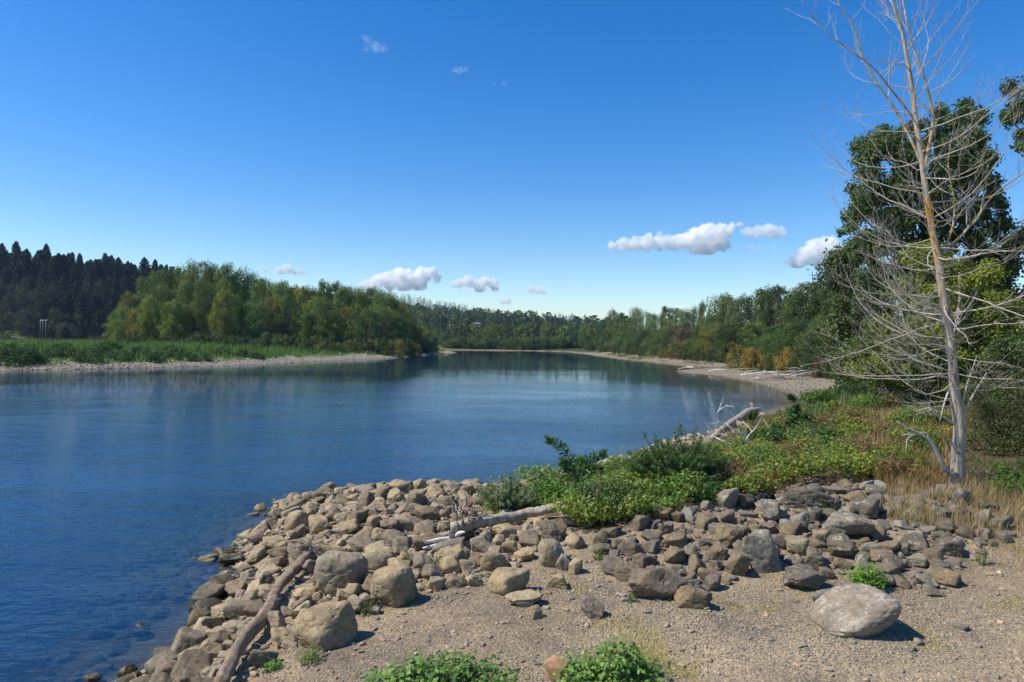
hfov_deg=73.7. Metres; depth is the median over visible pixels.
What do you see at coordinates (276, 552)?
rock
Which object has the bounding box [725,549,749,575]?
rock
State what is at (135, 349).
willow thicket
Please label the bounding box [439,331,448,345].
broadleaf tree
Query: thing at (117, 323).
cottonwood tree
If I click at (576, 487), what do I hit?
bramble
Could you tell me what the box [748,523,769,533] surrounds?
rock
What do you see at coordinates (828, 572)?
rock
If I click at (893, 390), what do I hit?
shrub
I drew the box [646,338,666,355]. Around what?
broadleaf tree
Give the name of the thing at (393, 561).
rock
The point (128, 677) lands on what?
rock
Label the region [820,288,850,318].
broadleaf tree
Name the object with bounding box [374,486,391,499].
rock
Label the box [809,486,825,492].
rock
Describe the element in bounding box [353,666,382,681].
leafy weed
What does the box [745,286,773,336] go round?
broadleaf tree
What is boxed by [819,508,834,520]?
rock
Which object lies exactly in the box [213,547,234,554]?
rock
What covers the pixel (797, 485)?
rock
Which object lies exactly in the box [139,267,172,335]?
cottonwood tree
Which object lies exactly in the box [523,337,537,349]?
bush
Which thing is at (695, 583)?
rock
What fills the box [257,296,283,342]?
cottonwood tree
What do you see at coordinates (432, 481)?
rock
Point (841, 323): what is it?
broadleaf tree
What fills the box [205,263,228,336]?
cottonwood tree
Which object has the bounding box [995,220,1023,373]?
broadleaf tree
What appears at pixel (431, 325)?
broadleaf tree
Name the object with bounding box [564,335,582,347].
bush
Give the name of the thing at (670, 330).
broadleaf tree
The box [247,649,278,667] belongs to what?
rock
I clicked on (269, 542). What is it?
rock
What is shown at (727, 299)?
broadleaf tree
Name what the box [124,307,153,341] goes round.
cottonwood tree
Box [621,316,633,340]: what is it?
broadleaf tree
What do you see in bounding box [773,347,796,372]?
bush
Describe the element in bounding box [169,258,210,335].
cottonwood tree
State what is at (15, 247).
conifer tree
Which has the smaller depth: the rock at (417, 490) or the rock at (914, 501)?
the rock at (914, 501)
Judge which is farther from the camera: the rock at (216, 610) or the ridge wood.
the ridge wood
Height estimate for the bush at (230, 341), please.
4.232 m
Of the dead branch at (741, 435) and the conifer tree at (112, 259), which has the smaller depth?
the dead branch at (741, 435)
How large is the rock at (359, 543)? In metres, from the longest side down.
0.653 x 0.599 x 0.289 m
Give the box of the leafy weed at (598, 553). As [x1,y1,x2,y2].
[591,546,607,560]
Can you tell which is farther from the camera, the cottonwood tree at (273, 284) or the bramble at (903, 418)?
the cottonwood tree at (273, 284)
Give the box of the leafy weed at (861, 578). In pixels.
[841,562,889,590]
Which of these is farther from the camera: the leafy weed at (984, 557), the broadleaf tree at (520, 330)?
the broadleaf tree at (520, 330)
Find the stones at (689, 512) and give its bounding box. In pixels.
[607,479,1023,591]
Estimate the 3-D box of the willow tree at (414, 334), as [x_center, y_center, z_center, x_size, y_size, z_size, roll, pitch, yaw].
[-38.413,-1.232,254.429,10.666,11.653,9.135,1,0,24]
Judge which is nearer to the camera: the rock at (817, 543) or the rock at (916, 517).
the rock at (817, 543)
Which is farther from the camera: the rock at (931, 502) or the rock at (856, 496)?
the rock at (856, 496)
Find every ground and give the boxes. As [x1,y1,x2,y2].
[0,350,456,370]
[67,351,1023,681]
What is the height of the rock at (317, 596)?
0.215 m
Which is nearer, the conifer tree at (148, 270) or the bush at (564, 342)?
the bush at (564, 342)
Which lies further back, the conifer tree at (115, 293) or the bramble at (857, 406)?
the conifer tree at (115, 293)
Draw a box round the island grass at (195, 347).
[0,337,444,366]
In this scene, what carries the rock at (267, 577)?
on the ground at (163, 633)
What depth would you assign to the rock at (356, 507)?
16.31 m
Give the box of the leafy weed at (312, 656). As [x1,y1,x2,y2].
[294,643,323,664]
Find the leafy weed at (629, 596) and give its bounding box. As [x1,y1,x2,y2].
[624,589,636,601]
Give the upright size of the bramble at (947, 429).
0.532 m
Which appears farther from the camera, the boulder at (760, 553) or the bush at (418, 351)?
the bush at (418, 351)
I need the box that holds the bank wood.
[629,313,979,368]
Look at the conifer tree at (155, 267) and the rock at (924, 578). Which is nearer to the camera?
the rock at (924, 578)
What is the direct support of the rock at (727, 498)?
on the ground at (163, 633)
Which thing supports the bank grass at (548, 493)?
on the ground at (163, 633)
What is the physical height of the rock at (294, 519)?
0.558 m
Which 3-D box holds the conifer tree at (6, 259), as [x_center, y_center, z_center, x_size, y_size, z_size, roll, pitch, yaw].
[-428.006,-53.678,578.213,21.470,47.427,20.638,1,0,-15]
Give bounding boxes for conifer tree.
[0,243,10,273]
[0,250,10,276]
[2,241,21,276]
[7,249,21,272]
[8,248,40,294]
[12,251,23,278]
[34,249,48,278]
[34,313,48,337]
[36,255,63,293]
[36,294,58,325]
[37,249,52,268]
[38,325,48,337]
[43,243,49,259]
[47,327,57,340]
[50,253,68,300]
[50,300,67,329]
[56,326,72,339]
[58,315,77,339]
[61,254,71,289]
[67,252,80,277]
[70,263,83,291]
[71,322,87,339]
[76,253,82,262]
[78,259,83,274]
[80,319,95,339]
[82,260,89,285]
[85,330,95,339]
[90,259,103,295]
[91,308,111,335]
[96,329,105,340]
[100,253,109,280]
[105,263,116,291]
[105,278,121,308]
[105,295,116,319]
[108,255,115,264]
[108,261,123,295]
[119,262,126,282]
[119,267,132,299]
[121,284,133,300]
[122,262,134,293]
[130,270,140,293]
[135,271,147,291]
[137,257,151,276]
[145,267,152,283]
[151,263,158,276]
[155,265,171,297]
[167,267,181,295]
[437,317,445,340]
[441,317,447,334]
[447,317,455,337]
[450,321,456,337]
[453,314,462,337]
[503,317,511,340]
[554,318,559,332]
[573,317,582,336]
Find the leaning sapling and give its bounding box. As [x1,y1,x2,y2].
[544,435,608,483]
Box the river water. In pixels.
[0,350,799,681]
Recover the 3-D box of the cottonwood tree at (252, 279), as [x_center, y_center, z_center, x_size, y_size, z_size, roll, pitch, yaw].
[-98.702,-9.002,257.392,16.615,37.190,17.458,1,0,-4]
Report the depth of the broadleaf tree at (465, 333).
423.61 m
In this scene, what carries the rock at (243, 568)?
on the ground at (163, 633)
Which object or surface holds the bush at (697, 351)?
on the ground at (163, 633)
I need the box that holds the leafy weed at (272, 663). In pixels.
[262,658,282,672]
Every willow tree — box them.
[410,324,420,344]
[416,326,426,349]
[418,327,431,343]
[420,330,438,351]
[427,338,439,351]
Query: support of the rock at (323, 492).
on the ground at (163, 633)
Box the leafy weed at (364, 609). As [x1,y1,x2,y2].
[358,600,377,614]
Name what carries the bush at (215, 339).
on the island ground at (292, 358)
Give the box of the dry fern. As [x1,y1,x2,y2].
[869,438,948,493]
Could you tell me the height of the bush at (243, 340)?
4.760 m
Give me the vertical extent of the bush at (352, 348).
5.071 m
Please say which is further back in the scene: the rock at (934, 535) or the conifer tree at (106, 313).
the conifer tree at (106, 313)
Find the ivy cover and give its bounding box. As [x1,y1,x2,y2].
[479,401,917,515]
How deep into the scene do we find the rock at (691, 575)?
10.92 m
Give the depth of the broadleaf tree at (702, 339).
172.67 m
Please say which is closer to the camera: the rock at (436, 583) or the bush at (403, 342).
the rock at (436, 583)
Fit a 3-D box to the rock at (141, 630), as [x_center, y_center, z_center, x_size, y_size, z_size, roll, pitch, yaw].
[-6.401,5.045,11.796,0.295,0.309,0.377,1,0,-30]
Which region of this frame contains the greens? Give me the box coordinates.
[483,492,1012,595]
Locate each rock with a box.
[83,672,106,681]
[111,671,141,681]
[117,663,137,677]
[129,675,150,681]
[132,621,151,639]
[144,650,177,675]
[149,669,173,681]
[153,646,170,655]
[156,659,177,675]
[169,649,210,681]
[170,626,207,652]
[173,675,189,681]
[178,644,199,658]
[183,591,191,595]
[187,608,211,626]
[188,580,224,614]
[191,675,213,681]
[192,616,225,628]
[193,597,221,609]
[193,624,209,637]
[197,579,206,583]
[198,640,222,660]
[200,665,214,675]
[203,629,229,643]
[206,625,223,636]
[210,573,236,583]
[211,602,226,617]
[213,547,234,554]
[217,553,244,564]
[222,600,251,619]
[222,619,246,641]
[224,578,246,597]
[236,565,254,577]
[239,589,257,600]
[243,600,263,616]
[246,532,267,543]
[246,544,268,564]
[247,578,262,592]
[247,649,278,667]
[249,520,268,533]
[255,563,280,579]
[261,516,277,529]
[261,571,274,583]
[263,536,284,548]
[266,610,285,632]
[267,508,281,518]
[267,546,288,557]
[267,556,287,566]
[270,627,296,646]
[274,541,288,547]
[277,516,286,525]
[281,506,301,517]
[283,498,305,510]
[284,510,308,529]
[286,492,301,500]
[287,542,296,559]
[288,538,302,543]
[289,524,309,538]
[289,600,311,617]
[292,548,316,559]
[292,586,318,599]
[293,495,310,502]
[293,597,317,609]
[298,608,307,614]
[302,559,315,574]
[303,501,318,515]
[308,514,328,533]
[311,591,323,600]
[312,487,331,498]
[315,496,325,502]
[315,510,327,514]
[317,482,336,489]
[321,545,347,553]
[322,529,336,537]
[324,507,340,522]
[330,496,349,505]
[333,512,350,523]
[335,518,360,534]
[335,589,350,600]
[345,583,362,594]
[346,494,359,500]
[346,509,368,522]
[348,534,375,552]
[349,597,377,611]
[352,503,363,510]
[355,526,373,536]
[357,491,374,506]
[361,573,372,593]
[364,540,384,552]
[366,515,382,527]
[367,500,387,512]
[369,546,392,554]
[370,605,380,614]
[371,527,385,540]
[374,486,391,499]
[380,517,398,529]
[382,529,406,545]
[387,487,406,502]
[387,557,410,567]
[389,479,405,487]
[392,536,411,554]
[394,481,413,493]
[395,515,420,530]
[402,552,412,563]
[406,492,426,505]
[407,503,421,514]
[411,489,424,494]
[413,478,426,488]
[413,519,436,534]
[413,533,442,551]
[413,551,436,570]
[414,505,440,520]
[421,564,443,579]
[425,485,444,496]
[426,478,439,484]
[427,576,445,591]
[428,483,444,490]
[432,537,464,551]
[434,546,451,557]
[437,495,454,505]
[438,525,450,531]
[439,509,449,517]
[439,555,460,573]
[442,544,470,561]
[445,483,460,493]
[446,573,466,588]
[448,480,463,485]
[457,496,482,509]
[459,559,477,573]
[460,483,473,495]
[467,575,483,586]
[468,552,482,566]
[470,534,491,552]
[473,483,480,493]
[478,511,495,527]
[480,528,494,541]
[480,551,507,571]
[492,523,516,537]
[492,534,504,545]
[496,508,515,513]
[501,540,517,553]
[509,519,524,524]
[509,534,517,540]
[514,547,533,561]
[518,530,539,546]
[526,605,542,619]
[539,519,565,542]
[544,655,567,681]
[546,572,567,589]
[555,553,569,570]
[565,535,584,548]
[568,558,582,574]
[580,592,604,618]
[592,543,611,553]
[593,530,608,543]
[599,526,621,537]
[600,557,619,574]
[611,539,622,548]
[614,560,635,581]
[618,539,644,556]
[632,553,656,567]
[633,514,649,530]
[641,529,661,541]
[642,539,659,553]
[652,505,673,518]
[657,523,672,534]
[661,530,687,548]
[664,545,685,562]
[671,512,684,521]
[682,543,699,558]
[685,571,696,579]
[687,579,701,587]
[688,554,706,573]
[694,514,712,529]
[698,567,713,579]
[700,500,711,510]
[702,571,721,590]
[706,513,717,521]
[706,541,727,560]
[712,522,742,547]
[715,488,738,508]
[720,509,734,522]
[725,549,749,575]
[732,539,742,552]
[735,494,755,507]
[741,526,750,535]
[746,490,765,504]
[746,519,758,525]
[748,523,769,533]
[755,499,782,521]
[762,522,775,533]
[769,489,785,498]
[772,534,785,548]
[774,494,782,505]
[779,523,797,537]
[785,535,808,555]
[787,519,808,534]
[789,512,810,523]
[790,482,802,487]
[791,557,802,565]
[803,476,818,483]
[805,547,825,571]
[806,506,822,521]
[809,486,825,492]
[809,538,827,548]
[812,529,828,543]
[818,566,834,578]
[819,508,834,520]
[822,486,850,494]
[824,526,846,537]
[825,499,840,510]
[826,533,854,556]
[833,557,852,570]
[836,478,853,487]
[841,491,865,502]
[849,506,858,514]
[854,497,879,518]
[854,551,870,563]
[856,537,870,546]
[856,542,881,552]
[858,559,869,570]
[865,484,886,494]
[869,525,886,540]
[869,549,893,562]
[870,562,902,575]
[876,574,894,585]
[879,503,883,513]
[879,541,899,551]
[880,553,904,569]
[885,498,906,511]
[893,574,911,589]
[898,542,909,554]
[903,644,915,651]
[905,507,925,519]
[905,553,928,567]
[906,499,924,508]
[910,491,935,502]
[913,637,923,644]
[915,573,939,587]
[922,546,944,559]
[922,583,943,595]
[926,565,961,586]
[927,498,942,508]
[928,505,951,517]
[928,558,950,568]
[930,531,951,540]
[931,517,957,531]
[933,489,950,501]
[948,505,969,521]
[951,488,972,506]
[952,622,969,630]
[956,526,974,539]
[971,518,988,528]
[976,499,1000,512]
[988,515,1012,529]
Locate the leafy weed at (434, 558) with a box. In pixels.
[425,548,442,567]
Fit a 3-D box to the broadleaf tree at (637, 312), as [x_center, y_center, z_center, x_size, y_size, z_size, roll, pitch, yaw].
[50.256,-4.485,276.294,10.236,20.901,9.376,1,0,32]
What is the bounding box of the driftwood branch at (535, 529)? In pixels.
[505,526,539,540]
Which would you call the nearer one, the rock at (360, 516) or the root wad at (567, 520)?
the root wad at (567, 520)
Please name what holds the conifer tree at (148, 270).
on the hills at (576, 350)
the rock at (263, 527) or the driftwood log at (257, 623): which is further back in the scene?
the rock at (263, 527)
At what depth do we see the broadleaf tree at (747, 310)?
161.82 m
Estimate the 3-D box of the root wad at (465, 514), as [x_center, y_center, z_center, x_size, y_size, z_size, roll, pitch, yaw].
[-0.925,3.607,13.880,0.874,0.994,1.125,1,0,-16]
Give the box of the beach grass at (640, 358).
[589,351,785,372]
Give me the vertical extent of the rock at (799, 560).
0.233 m
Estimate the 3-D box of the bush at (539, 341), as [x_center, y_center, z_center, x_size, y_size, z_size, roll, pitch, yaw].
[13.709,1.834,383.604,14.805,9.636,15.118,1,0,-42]
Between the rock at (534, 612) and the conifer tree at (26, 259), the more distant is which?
the conifer tree at (26, 259)
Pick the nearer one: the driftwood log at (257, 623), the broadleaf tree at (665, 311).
the driftwood log at (257, 623)
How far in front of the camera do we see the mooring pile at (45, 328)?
394.72 m
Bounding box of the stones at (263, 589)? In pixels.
[140,412,764,681]
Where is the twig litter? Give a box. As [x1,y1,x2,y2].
[133,484,1008,677]
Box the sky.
[0,0,1023,330]
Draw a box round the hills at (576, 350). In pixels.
[0,290,617,352]
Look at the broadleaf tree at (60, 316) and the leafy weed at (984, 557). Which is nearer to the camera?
the leafy weed at (984, 557)
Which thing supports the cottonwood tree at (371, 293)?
on the island ground at (292, 358)
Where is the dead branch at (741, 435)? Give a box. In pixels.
[705,398,769,448]
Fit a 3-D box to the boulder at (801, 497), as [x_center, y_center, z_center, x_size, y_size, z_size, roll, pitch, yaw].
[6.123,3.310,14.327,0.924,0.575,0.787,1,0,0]
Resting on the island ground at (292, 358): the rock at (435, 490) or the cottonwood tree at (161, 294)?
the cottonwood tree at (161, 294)
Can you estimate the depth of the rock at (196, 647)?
9.66 m
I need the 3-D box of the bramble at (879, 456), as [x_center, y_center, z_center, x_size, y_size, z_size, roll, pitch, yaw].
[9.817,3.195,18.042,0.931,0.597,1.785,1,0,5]
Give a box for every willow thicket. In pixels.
[0,341,19,357]
[0,341,41,366]
[1,343,47,360]
[27,352,50,363]
[39,348,65,358]
[42,342,75,356]
[59,348,86,357]
[66,349,105,362]
[87,344,120,357]
[91,340,125,349]
[106,349,139,361]
[123,345,159,358]
[140,351,169,363]
[151,343,188,357]
[175,351,201,361]
[195,352,214,360]
[209,345,232,354]
[234,350,251,356]
[247,352,265,358]
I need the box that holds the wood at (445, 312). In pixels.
[384,303,630,334]
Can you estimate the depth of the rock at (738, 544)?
11.91 m
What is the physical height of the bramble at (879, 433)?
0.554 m
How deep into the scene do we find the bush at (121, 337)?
203.12 m
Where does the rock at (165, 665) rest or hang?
on the ground at (163, 633)
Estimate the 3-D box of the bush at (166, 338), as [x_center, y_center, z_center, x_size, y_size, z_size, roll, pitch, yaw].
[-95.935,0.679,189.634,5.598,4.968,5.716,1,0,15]
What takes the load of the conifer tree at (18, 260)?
on the hills at (576, 350)
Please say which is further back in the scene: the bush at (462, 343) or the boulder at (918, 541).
the bush at (462, 343)
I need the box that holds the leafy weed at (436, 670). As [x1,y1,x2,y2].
[363,645,529,681]
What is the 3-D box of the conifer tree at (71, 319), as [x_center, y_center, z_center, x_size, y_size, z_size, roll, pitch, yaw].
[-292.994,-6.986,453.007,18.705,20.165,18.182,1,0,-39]
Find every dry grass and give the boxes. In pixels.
[810,388,952,477]
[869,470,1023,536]
[946,520,1023,579]
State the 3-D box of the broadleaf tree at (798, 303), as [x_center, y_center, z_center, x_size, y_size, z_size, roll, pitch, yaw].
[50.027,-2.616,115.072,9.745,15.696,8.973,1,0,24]
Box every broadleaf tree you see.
[0,288,5,307]
[0,291,22,326]
[0,311,17,334]
[0,323,11,336]
[2,284,21,308]
[10,308,35,335]
[12,322,35,338]
[14,281,35,311]
[15,287,35,323]
[18,312,38,337]
[20,276,35,313]
[27,289,49,336]
[39,307,63,334]
[52,310,68,334]
[52,322,83,338]
[74,313,86,328]
[425,322,435,339]
[433,328,441,340]
[438,331,449,344]
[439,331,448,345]
[450,320,469,337]
[457,322,472,338]
[465,322,476,341]
[469,324,481,337]
[480,327,495,340]
[495,322,514,340]
[510,324,518,335]
[514,324,530,338]
[523,322,539,336]
[523,330,535,337]
[540,322,556,338]
[555,325,568,335]
[556,321,575,337]
[575,324,591,342]
[577,327,590,348]
[585,321,601,348]
[592,318,612,348]
[596,330,612,351]
[601,341,617,351]
[604,308,620,341]
[608,336,624,350]
[611,312,626,346]
[619,338,634,352]
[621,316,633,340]
[625,306,643,343]
[627,311,657,346]
[629,328,654,354]
[640,335,657,355]
[642,312,662,344]
[645,328,673,356]
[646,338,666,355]
[655,326,678,355]
[657,306,671,336]
[661,307,687,336]
[666,308,695,340]
[667,327,695,356]
[680,305,704,352]
[680,339,695,356]
[685,323,713,359]
[691,322,724,357]
[692,299,710,338]
[696,314,717,338]
[701,327,728,359]
[703,292,738,347]
[710,327,754,362]
[714,291,740,335]
[714,322,739,359]
[723,293,753,334]
[724,290,774,341]
[727,324,749,356]
[736,320,768,353]
[736,322,768,355]
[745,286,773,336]
[745,337,766,364]
[748,332,776,365]
[749,283,784,344]
[754,323,793,363]
[761,343,799,369]
[764,285,788,332]
[765,324,805,363]
[768,317,818,372]
[775,298,796,330]
[776,277,828,330]
[776,290,816,334]
[778,281,822,329]
[781,331,816,372]
[787,314,827,365]
[790,286,831,325]
[797,326,824,363]
[799,336,826,376]
[801,323,821,357]
[807,230,884,375]
[810,285,830,323]
[811,337,827,367]
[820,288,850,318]
[838,235,1023,402]
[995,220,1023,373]
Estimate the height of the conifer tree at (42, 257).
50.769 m
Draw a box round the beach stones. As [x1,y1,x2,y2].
[0,353,829,398]
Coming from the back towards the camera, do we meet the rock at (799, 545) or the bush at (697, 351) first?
the bush at (697, 351)
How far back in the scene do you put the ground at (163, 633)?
9.67 m
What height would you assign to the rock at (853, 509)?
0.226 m
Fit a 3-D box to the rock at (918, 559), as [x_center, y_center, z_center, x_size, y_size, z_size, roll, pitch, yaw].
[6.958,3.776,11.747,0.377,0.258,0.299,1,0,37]
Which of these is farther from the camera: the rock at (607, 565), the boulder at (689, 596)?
the rock at (607, 565)
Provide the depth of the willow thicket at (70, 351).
112.79 m
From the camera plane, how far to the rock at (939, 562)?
11.54 m
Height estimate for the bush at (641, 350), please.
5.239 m
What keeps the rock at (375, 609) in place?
on the ground at (163, 633)
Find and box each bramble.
[546,481,657,527]
[559,466,642,510]
[580,468,645,489]
[620,479,656,503]
[673,472,728,503]
[707,457,757,484]
[713,451,769,479]
[715,442,776,465]
[718,466,774,493]
[739,443,794,471]
[759,425,818,443]
[766,463,798,481]
[782,447,822,470]
[791,415,833,430]
[791,419,843,438]
[797,431,844,449]
[806,435,838,453]
[811,434,856,453]
[813,411,868,426]
[844,401,875,411]
[849,451,922,477]
[850,389,896,407]
[854,439,912,456]
[862,410,887,420]
[866,451,897,460]
[867,428,896,440]
[870,419,912,431]
[878,391,942,407]
[881,388,929,407]
[882,406,912,424]
[882,421,947,444]
[885,406,952,425]
[885,427,949,456]
[887,443,931,460]
[898,403,929,410]
[898,423,934,430]
[904,401,952,422]
[926,421,952,434]
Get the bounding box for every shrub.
[474,464,538,510]
[580,475,648,503]
[623,423,735,490]
[745,409,759,424]
[755,421,781,442]
[776,393,814,434]
[798,387,841,412]
[823,331,895,389]
[828,381,877,397]
[848,324,968,396]
[896,451,932,468]
[900,402,925,408]
[952,376,1023,456]
[971,322,1023,418]
[986,457,1023,496]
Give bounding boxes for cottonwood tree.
[100,310,128,339]
[105,306,143,340]
[113,291,140,340]
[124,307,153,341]
[128,276,157,336]
[132,294,164,341]
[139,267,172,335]
[140,281,178,337]
[156,263,193,334]
[156,299,189,340]
[162,301,195,339]
[167,278,206,338]
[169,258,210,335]
[183,276,217,341]
[190,257,218,334]
[199,293,229,335]
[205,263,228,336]
[205,286,245,344]
[209,261,243,332]
[209,295,252,345]
[219,264,253,332]
[234,300,258,344]
[240,269,266,304]
[240,297,279,344]
[246,275,276,340]
[256,275,284,306]
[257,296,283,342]
[268,295,292,335]
[270,279,295,334]
[273,293,303,343]
[284,285,302,322]
[288,285,314,339]
[288,309,317,343]
[298,284,327,311]
[300,297,331,345]
[306,297,341,342]
[311,278,333,334]
[315,310,348,346]
[325,279,346,337]
[331,286,355,347]
[336,306,356,344]
[337,285,364,334]
[341,305,368,348]
[350,306,388,350]
[351,283,374,338]
[361,286,378,310]
[363,288,398,339]
[364,305,397,338]
[370,307,404,351]
[377,294,405,336]
[387,314,411,354]
[393,303,418,346]
[396,311,423,348]
[834,96,1023,398]
[991,75,1023,156]
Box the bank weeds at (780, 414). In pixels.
[715,390,948,465]
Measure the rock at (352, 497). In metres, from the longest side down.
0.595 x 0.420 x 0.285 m
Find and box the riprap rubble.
[603,482,1014,587]
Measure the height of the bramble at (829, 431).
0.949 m
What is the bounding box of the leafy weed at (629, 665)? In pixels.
[553,628,673,681]
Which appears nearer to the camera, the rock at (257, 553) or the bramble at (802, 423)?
the rock at (257, 553)
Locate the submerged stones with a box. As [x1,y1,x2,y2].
[4,478,482,681]
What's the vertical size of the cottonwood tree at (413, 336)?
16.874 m
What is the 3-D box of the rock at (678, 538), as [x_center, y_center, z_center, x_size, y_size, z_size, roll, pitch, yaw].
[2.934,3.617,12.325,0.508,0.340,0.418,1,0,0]
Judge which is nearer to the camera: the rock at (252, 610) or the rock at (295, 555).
the rock at (252, 610)
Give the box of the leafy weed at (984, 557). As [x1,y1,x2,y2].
[973,541,989,565]
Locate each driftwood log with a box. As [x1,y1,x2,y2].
[213,533,328,681]
[423,502,561,548]
[648,437,690,447]
[711,403,760,439]
[740,371,782,375]
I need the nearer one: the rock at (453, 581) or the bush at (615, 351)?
the rock at (453, 581)
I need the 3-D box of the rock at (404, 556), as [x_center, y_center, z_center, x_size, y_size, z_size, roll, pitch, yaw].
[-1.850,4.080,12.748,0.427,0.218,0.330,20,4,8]
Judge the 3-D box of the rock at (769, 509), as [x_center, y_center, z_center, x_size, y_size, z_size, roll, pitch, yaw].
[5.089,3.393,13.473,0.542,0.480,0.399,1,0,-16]
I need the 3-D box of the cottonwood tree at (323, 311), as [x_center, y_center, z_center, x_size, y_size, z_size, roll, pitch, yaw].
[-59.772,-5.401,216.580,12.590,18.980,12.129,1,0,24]
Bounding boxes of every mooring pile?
[42,320,43,339]
[45,320,46,337]
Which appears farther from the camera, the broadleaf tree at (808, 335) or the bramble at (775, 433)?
the broadleaf tree at (808, 335)
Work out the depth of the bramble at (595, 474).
16.04 m
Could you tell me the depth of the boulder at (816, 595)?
10.24 m
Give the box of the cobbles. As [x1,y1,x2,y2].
[175,490,548,676]
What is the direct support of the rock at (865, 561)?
on the ground at (163, 633)
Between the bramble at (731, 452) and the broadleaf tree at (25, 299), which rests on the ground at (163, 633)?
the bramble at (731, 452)
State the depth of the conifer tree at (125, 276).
522.20 m
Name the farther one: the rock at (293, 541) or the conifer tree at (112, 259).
the conifer tree at (112, 259)
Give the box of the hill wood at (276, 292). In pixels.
[14,264,407,322]
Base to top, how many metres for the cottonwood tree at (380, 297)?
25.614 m
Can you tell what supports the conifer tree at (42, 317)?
on the hills at (576, 350)
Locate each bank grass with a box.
[503,463,633,503]
[781,385,878,419]
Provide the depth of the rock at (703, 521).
13.00 m
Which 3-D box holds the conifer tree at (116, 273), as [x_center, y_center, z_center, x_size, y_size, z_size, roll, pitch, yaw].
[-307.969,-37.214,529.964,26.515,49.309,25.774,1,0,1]
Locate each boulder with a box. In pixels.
[292,600,357,650]
[314,550,367,596]
[361,552,393,570]
[370,565,417,607]
[487,567,529,595]
[505,589,543,606]
[539,539,563,567]
[628,568,688,599]
[674,585,712,609]
[741,529,782,573]
[782,486,833,509]
[783,563,828,589]
[807,583,901,637]
[811,588,830,600]
[820,509,875,535]
[900,532,929,551]
[934,536,963,556]
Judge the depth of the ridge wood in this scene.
1646.99 m
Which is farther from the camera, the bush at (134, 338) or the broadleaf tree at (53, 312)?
the broadleaf tree at (53, 312)
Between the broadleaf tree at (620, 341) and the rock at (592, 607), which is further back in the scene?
the broadleaf tree at (620, 341)
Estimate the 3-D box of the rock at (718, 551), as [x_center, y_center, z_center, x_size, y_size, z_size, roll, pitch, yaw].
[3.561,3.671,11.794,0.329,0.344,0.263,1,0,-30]
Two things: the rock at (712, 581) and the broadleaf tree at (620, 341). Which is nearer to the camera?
the rock at (712, 581)
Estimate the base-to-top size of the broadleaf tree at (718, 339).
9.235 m
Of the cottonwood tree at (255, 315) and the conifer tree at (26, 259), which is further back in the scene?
the conifer tree at (26, 259)
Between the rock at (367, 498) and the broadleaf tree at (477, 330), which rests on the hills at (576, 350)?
the broadleaf tree at (477, 330)
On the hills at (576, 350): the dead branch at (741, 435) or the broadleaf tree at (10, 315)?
the broadleaf tree at (10, 315)
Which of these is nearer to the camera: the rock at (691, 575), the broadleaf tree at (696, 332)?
the rock at (691, 575)
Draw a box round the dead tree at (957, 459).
[786,0,1023,487]
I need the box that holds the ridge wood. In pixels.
[342,283,598,322]
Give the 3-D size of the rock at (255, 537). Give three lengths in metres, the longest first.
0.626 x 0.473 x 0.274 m
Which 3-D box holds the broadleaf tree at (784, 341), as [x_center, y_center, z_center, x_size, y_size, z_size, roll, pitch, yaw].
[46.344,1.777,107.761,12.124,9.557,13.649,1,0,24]
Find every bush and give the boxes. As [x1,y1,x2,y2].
[0,331,13,339]
[2,330,23,338]
[112,333,131,341]
[122,333,144,343]
[158,335,176,343]
[184,332,205,343]
[192,333,213,343]
[212,333,232,344]
[224,338,234,346]
[227,333,243,346]
[236,337,254,346]
[251,337,269,346]
[255,331,284,347]
[271,333,291,347]
[285,336,302,349]
[297,338,312,350]
[304,334,326,349]
[315,342,328,351]
[330,341,347,352]
[341,339,359,352]
[349,335,370,352]
[357,337,380,353]
[368,342,380,353]
[373,338,393,355]
[385,338,407,357]
[389,337,415,356]
[400,340,422,356]
[414,344,422,354]
[418,338,436,353]
[441,341,454,348]
[444,338,459,348]
[448,336,462,347]
[454,336,473,348]
[457,338,471,348]
[461,338,479,348]
[467,336,484,348]
[477,335,494,348]
[478,336,499,348]
[498,340,511,349]
[501,337,518,349]
[505,336,523,349]
[512,336,534,349]
[513,338,531,349]
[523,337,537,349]
[524,335,540,348]
[531,336,545,349]
[533,337,550,349]
[538,335,559,348]
[538,336,555,349]
[548,334,571,348]
[555,336,574,348]
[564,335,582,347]
[586,343,595,350]
[598,344,606,351]
[611,345,621,353]
[624,342,635,354]
[637,345,648,356]
[658,348,669,358]
[665,341,683,359]
[682,349,692,360]
[691,347,705,360]
[701,347,718,362]
[715,341,738,362]
[724,343,747,369]
[740,346,766,370]
[762,350,783,371]
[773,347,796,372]
[783,350,811,376]
[796,354,824,376]
[808,356,830,377]
[814,360,830,377]
[823,368,833,379]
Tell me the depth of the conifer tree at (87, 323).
449.75 m
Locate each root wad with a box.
[444,491,487,539]
[550,496,595,525]
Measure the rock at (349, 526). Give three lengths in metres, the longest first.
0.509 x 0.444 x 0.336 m
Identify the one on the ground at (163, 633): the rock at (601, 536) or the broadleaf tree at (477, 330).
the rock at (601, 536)
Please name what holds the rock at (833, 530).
on the ground at (163, 633)
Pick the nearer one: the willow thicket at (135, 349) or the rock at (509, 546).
the rock at (509, 546)
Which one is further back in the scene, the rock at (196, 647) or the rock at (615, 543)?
the rock at (615, 543)
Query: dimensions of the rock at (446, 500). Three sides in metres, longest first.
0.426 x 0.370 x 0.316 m
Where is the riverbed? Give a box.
[10,397,776,681]
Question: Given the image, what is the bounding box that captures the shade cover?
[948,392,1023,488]

